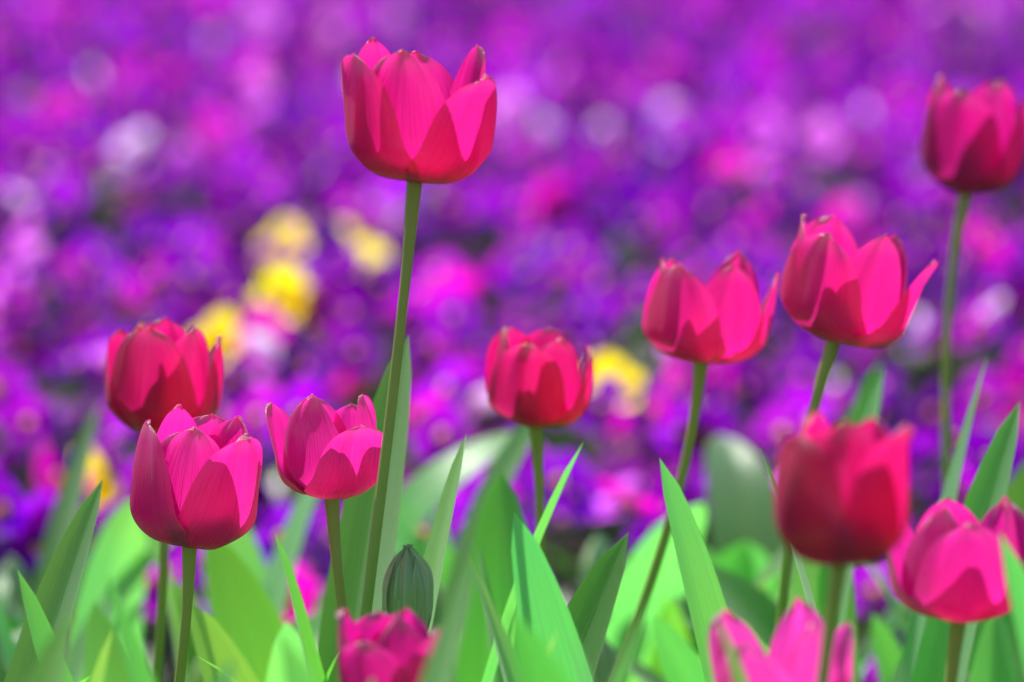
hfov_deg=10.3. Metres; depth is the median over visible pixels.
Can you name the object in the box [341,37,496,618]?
tulip
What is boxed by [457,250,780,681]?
tulip
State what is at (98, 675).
leaf
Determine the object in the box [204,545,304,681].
leaf
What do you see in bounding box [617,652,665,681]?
leaf
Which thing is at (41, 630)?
leaf
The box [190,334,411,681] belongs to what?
tulip leaf plant
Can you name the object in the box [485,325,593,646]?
tulip
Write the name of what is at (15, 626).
leaf
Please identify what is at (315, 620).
leaf
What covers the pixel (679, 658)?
tulip leaf plant
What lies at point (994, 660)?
leaf
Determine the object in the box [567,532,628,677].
tulip leaf plant
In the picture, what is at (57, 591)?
tulip leaf plant
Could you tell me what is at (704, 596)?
tulip leaf plant
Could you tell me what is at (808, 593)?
tulip leaf plant
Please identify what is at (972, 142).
tulip
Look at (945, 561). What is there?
tulip
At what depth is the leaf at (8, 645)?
2.66 m
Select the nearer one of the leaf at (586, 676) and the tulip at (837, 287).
the leaf at (586, 676)
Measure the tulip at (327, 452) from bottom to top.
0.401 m
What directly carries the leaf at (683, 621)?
on the ground
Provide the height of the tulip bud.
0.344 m
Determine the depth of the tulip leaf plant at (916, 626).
2.56 m
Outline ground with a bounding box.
[0,1,1023,681]
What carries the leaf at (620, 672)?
on the ground
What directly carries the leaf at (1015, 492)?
on the ground
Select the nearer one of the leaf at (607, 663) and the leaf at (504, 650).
the leaf at (504, 650)
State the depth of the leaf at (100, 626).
2.61 m
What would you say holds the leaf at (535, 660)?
on the ground
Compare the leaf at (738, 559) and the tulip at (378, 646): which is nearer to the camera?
the tulip at (378, 646)
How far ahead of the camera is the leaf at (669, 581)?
2.97 m
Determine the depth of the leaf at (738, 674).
1.93 m
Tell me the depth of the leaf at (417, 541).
2.92 m
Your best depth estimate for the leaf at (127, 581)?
2.93 m
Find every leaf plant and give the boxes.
[4,480,102,681]
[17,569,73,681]
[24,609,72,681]
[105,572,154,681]
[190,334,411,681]
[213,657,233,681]
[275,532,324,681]
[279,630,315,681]
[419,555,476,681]
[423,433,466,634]
[482,443,582,681]
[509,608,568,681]
[511,512,593,681]
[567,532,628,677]
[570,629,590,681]
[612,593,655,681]
[653,370,883,681]
[660,459,727,681]
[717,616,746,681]
[728,356,987,681]
[760,449,817,612]
[761,402,1019,681]
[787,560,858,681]
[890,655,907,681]
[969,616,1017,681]
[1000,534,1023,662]
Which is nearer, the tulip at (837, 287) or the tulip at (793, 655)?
the tulip at (793, 655)
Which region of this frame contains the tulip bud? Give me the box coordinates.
[382,543,433,628]
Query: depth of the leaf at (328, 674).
2.22 m
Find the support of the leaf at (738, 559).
on the ground
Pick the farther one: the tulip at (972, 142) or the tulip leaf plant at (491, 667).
the tulip at (972, 142)
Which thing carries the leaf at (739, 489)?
on the ground
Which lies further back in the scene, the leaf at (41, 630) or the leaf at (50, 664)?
the leaf at (41, 630)
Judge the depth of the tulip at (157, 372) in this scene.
2.46 m
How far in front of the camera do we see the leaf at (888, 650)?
2.76 m
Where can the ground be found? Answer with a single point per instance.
(578, 553)
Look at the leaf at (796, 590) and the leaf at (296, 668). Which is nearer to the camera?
the leaf at (296, 668)
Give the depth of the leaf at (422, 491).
3.00 m
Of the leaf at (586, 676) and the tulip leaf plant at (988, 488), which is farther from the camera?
the tulip leaf plant at (988, 488)
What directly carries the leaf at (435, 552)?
on the ground
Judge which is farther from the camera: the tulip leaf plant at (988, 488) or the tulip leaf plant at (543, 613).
the tulip leaf plant at (988, 488)
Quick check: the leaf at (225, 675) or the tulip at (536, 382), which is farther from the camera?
the tulip at (536, 382)
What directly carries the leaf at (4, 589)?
on the ground
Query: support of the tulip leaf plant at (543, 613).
on the ground
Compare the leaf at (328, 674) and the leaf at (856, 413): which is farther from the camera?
the leaf at (856, 413)
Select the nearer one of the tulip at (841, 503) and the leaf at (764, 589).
the tulip at (841, 503)
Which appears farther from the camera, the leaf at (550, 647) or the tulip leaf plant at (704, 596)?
the tulip leaf plant at (704, 596)
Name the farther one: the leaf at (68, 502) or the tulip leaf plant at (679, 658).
the leaf at (68, 502)
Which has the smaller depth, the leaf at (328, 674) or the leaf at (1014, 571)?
the leaf at (1014, 571)
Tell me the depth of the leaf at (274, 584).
2.90 m
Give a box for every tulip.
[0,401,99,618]
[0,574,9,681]
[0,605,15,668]
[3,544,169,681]
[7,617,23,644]
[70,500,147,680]
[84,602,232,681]
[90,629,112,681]
[105,316,223,681]
[130,404,262,681]
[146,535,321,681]
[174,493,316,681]
[199,393,382,681]
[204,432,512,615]
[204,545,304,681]
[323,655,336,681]
[336,607,439,681]
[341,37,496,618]
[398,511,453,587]
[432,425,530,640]
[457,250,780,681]
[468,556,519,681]
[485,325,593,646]
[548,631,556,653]
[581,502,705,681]
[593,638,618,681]
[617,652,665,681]
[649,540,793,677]
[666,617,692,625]
[674,74,1023,646]
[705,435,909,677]
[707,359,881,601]
[708,597,852,681]
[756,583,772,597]
[773,409,913,681]
[775,214,937,632]
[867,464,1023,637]
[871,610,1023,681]
[887,496,1023,681]
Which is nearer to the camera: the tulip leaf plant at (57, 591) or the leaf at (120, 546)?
the tulip leaf plant at (57, 591)

